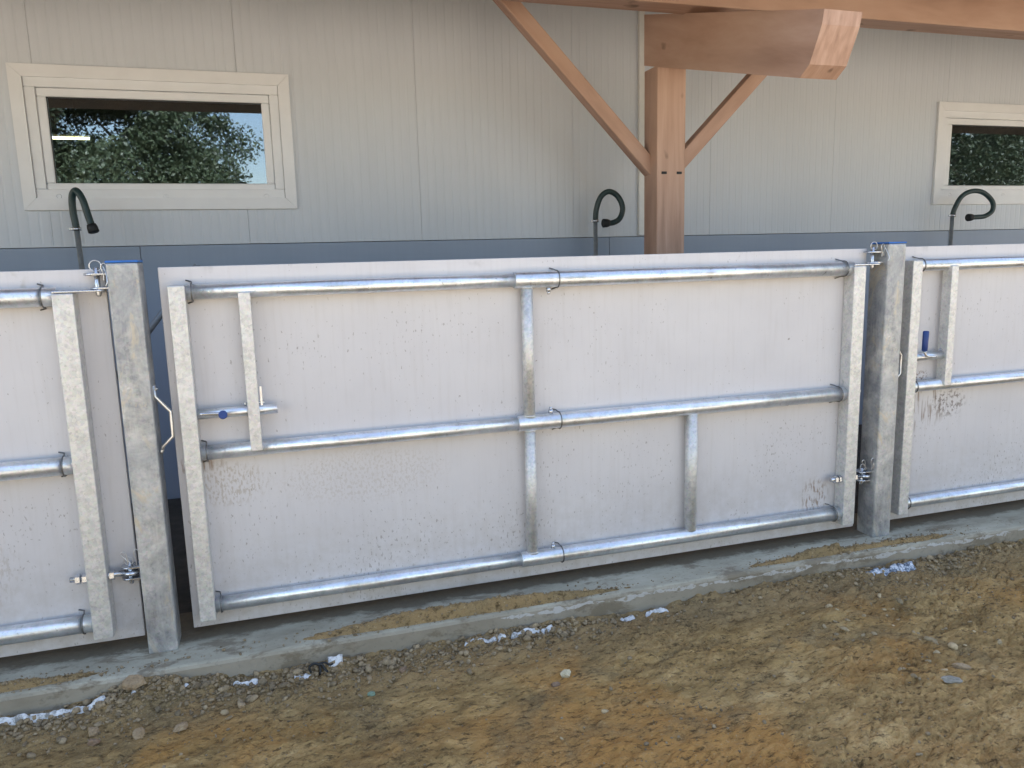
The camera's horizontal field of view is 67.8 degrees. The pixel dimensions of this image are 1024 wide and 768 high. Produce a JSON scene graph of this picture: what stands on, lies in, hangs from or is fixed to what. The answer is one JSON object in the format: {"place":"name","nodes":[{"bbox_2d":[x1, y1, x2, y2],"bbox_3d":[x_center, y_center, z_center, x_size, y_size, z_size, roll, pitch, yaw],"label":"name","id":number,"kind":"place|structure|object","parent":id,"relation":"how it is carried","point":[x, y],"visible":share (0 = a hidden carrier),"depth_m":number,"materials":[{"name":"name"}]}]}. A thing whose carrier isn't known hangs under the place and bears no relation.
{"place":"outdoors","nodes":[
{"label":"outdoors","id":0,"kind":"place"},
{"bbox_2d":[131,424,861,618],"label":"barn floor","id":1,"kind":"structure","parent":0,"point":[179,553],"depth_m":3.68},
{"bbox_2d":[68,187,98,269],"bbox_3d":[-2.179,-0.144,4.026,0.174,1.743,0.055,2,10,21],"label":"water standpipe","id":2,"kind":"object","parent":1,"relation":"on","point":[92,226],"visible":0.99,"depth_m":3.90,"materials":[{"name":"rubber"}]},
{"bbox_2d":[116,263,199,379],"bbox_3d":[-1.378,0.202,3.044,0.364,1.342,0.024,-4,10,-17],"label":"slanted rail","id":3,"kind":"object","parent":1,"relation":"on","point":[155,321],"visible":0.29,"depth_m":2.96,"materials":[{"name":"grey metal"}]},
{"bbox_2d":[590,189,624,255],"bbox_3d":[0.617,-0.355,4.864,0.222,1.737,0.086,-1,9,1],"label":"water standpipe","id":4,"kind":"object","parent":1,"relation":"on","point":[607,222],"visible":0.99,"depth_m":4.75,"materials":[{"name":"rubber"}]},
{"bbox_2d":[948,189,995,245],"bbox_3d":[3.409,-0.571,5.708,0.380,1.741,0.082,-3,10,-7],"label":"water standpipe","id":5,"kind":"object","parent":1,"relation":"on","point":[990,199],"visible":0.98,"depth_m":5.59,"materials":[{"name":"rubber"}]},
{"bbox_2d":[0,538,1023,767],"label":"ground","id":6,"kind":"structure","parent":0,"point":[521,714],"depth_m":2.45,"materials":[{"name":"soil"}]},
{"bbox_2d":[88,727,98,736],"bbox_3d":[-1.283,1.065,2.336,0.032,0.029,0.037,-4,10,-17],"label":"rock","id":7,"kind":"object","parent":6,"relation":"on","point":[93,731],"visible":1,"depth_m":2.33,"materials":[{"name":"beige stone"}]},
{"bbox_2d":[87,738,100,745],"bbox_3d":[-1.255,1.076,2.292,0.032,0.027,0.026,-1,9,0],"label":"rock","id":8,"kind":"object","parent":6,"relation":"on","point":[92,742],"visible":1,"depth_m":2.28,"materials":[{"name":"beige stone"}]},
{"bbox_2d":[122,674,146,690],"bbox_3d":[-1.236,0.976,2.488,0.074,0.052,0.057,-9,12,-39],"label":"rock","id":9,"kind":"object","parent":6,"relation":"on","point":[133,682],"visible":1,"depth_m":2.47,"materials":[{"name":"beige stone"}]},
{"bbox_2d":[132,727,144,739],"bbox_3d":[-1.135,1.063,2.314,0.036,0.035,0.037,-4,10,-17],"label":"rock","id":10,"kind":"object","parent":6,"relation":"on","point":[138,733],"visible":1,"depth_m":2.31,"materials":[{"name":"beige stone"}]},
{"bbox_2d":[173,721,187,732],"bbox_3d":[-1.020,1.060,2.350,0.034,0.031,0.046,3,11,27],"label":"rock","id":11,"kind":"object","parent":6,"relation":"on","point":[181,726],"visible":1,"depth_m":2.34,"materials":[{"name":"beige stone"}]},
{"bbox_2d":[237,703,245,707],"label":"rock","id":12,"kind":"object","parent":6,"relation":"on","point":[241,705],"visible":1,"depth_m":2.45,"materials":[{"name":"beige stone"}]},
{"bbox_2d":[294,673,310,679],"bbox_3d":[-0.714,1.018,2.605,0.058,0.040,0.053,-4,10,-17],"label":"plastic scrap","id":13,"kind":"object","parent":6,"relation":"on","point":[306,675],"visible":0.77,"depth_m":2.62,"materials":[{"name":"white plastic"}]},
{"bbox_2d":[308,661,332,674],"bbox_3d":[-0.660,0.983,2.634,0.086,0.044,0.022,-4,10,-17],"label":"black scrap","id":14,"kind":"object","parent":6,"relation":"on","point":[320,664],"visible":1,"depth_m":2.63,"materials":[{"name":"plastic"}]},
{"bbox_2d":[328,654,342,666],"bbox_3d":[-0.617,0.977,2.665,0.051,0.051,0.030,-4,10,-17],"label":"plastic scrap","id":15,"kind":"object","parent":6,"relation":"on","point":[338,658],"visible":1,"depth_m":2.67,"materials":[{"name":"white plastic"}]},
{"bbox_2d":[0,601,701,724],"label":"plastic membrane","id":16,"kind":"object","parent":6,"relation":"on","point":[15,719],"visible":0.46,"depth_m":2.47,"materials":[{"name":"white plastic"}]},
{"bbox_2d":[367,691,374,695],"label":"rock","id":17,"kind":"object","parent":6,"relation":"on","point":[371,693],"visible":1,"depth_m":2.51,"materials":[{"name":"teal stone"}]},
{"bbox_2d":[399,666,405,672],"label":"rock","id":18,"kind":"object","parent":6,"relation":"on","point":[402,669],"visible":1,"depth_m":2.65,"materials":[{"name":"stone"}]},
{"bbox_2d":[7,556,1023,767],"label":"grit","id":19,"kind":"object","parent":6,"relation":"on","point":[681,718],"visible":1,"depth_m":2.44,"materials":[{"name":"stone"}]},
{"bbox_2d":[551,681,559,686],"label":"rock","id":20,"kind":"object","parent":6,"relation":"on","point":[555,684],"visible":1,"depth_m":2.56,"materials":[{"name":"grey stone"}]},
{"bbox_2d":[560,669,570,677],"bbox_3d":[0.184,0.993,2.612,0.036,0.032,0.031,1,10,15],"label":"rock","id":21,"kind":"object","parent":6,"relation":"on","point":[565,673],"visible":1,"depth_m":2.60,"materials":[{"name":"white stone"}]},
{"bbox_2d":[468,584,1001,754],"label":"clods","id":22,"kind":"object","parent":6,"relation":"on","point":[951,645],"visible":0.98,"depth_m":2.77,"materials":[{"name":"brown soil"}]},
{"bbox_2d":[866,561,915,575],"bbox_3d":[1.656,0.821,3.317,0.242,0.060,0.054,-4,10,-17],"label":"foil scrap","id":23,"kind":"object","parent":6,"relation":"on","point":[908,566],"visible":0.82,"depth_m":3.33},
{"bbox_2d":[941,675,962,683],"bbox_3d":[1.438,0.968,2.491,0.066,0.024,0.030,0,10,11],"label":"rock","id":24,"kind":"object","parent":6,"relation":"on","point":[950,679],"visible":1,"depth_m":2.48,"materials":[{"name":"grey stone"}]},
{"bbox_2d":[952,663,971,669],"bbox_3d":[1.525,0.960,2.584,0.060,0.026,0.028,1,10,17],"label":"rock","id":25,"kind":"object","parent":6,"relation":"on","point":[963,666],"visible":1,"depth_m":2.58,"materials":[{"name":"beige stone"}]},
{"bbox_2d":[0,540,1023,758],"bbox_3d":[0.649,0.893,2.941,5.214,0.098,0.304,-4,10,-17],"label":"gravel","id":26,"kind":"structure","parent":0,"point":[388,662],"depth_m":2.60,"materials":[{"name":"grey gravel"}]},
{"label":"ground behind","id":27,"kind":"structure","parent":0,"visible":0},
{"bbox_2d":[0,0,1023,502],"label":"barn building","id":28,"kind":"structure","parent":27,"relation":"on","point":[244,132],"depth_m":4.58,"materials":[{"name":"metal"}]},
{"bbox_2d":[51,99,91,139],"bbox_3d":[-4.431,-2.895,6.628,1.240,1.462,0.060,-4,10,-17],"label":"ceiling lamp","id":29,"kind":"object","parent":28,"relation":"hanging from","point":[59,132],"visible":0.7,"depth_m":6.86,"materials":[{"name":"white plastic"}]},
{"bbox_2d":[5,62,297,210],"bbox_3d":[-1.925,-1.334,4.186,1.388,0.737,0.082,-4,10,-17],"label":"window","id":30,"kind":"structure","parent":28,"relation":"in","point":[41,189],"depth_m":4.13,"materials":[{"name":"plastic"}]},
{"bbox_2d":[931,101,1023,204],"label":"window","id":31,"kind":"structure","parent":28,"relation":"in","point":[949,114],"depth_m":5.77,"materials":[{"name":"plastic"}]},
{"bbox_2d":[0,499,1023,715],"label":"kerb","id":32,"kind":"structure","parent":27,"relation":"on","point":[685,584],"depth_m":2.96,"materials":[{"name":"concrete"}]},
{"bbox_2d":[83,260,181,653],"bbox_3d":[-1.256,0.262,2.586,0.223,1.353,0.117,-4,10,-17],"label":"gate post","id":33,"kind":"object","parent":32,"relation":"on","point":[139,397],"visible":0.98,"depth_m":2.54,"materials":[{"name":"metal"}]},
{"bbox_2d":[0,269,145,657],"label":"metal gate","id":34,"kind":"structure","parent":33,"relation":"attached to","point":[67,534],"depth_m":2.53,"materials":[{"name":"metal"}]},
{"bbox_2d":[0,517,1019,693],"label":"loose earth","id":35,"kind":"structure","parent":32,"relation":"on","point":[490,605],"depth_m":2.87,"materials":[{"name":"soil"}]},
{"bbox_2d":[856,241,906,536],"bbox_3d":[1.672,0.037,3.473,0.223,1.353,0.117,-4,10,-17],"label":"gate post","id":36,"kind":"object","parent":32,"relation":"on","point":[883,365],"visible":0.97,"depth_m":3.44,"materials":[{"name":"grey metal"}]},
{"bbox_2d":[158,248,880,627],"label":"metal gate","id":37,"kind":"structure","parent":36,"relation":"attached to","point":[350,432],"depth_m":2.96,"materials":[{"name":"metal"}]},
{"bbox_2d":[890,244,1023,519],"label":"metal gate","id":38,"kind":"structure","parent":36,"relation":"attached to","point":[959,436],"depth_m":3.63,"materials":[{"name":"metal"}]}
]}

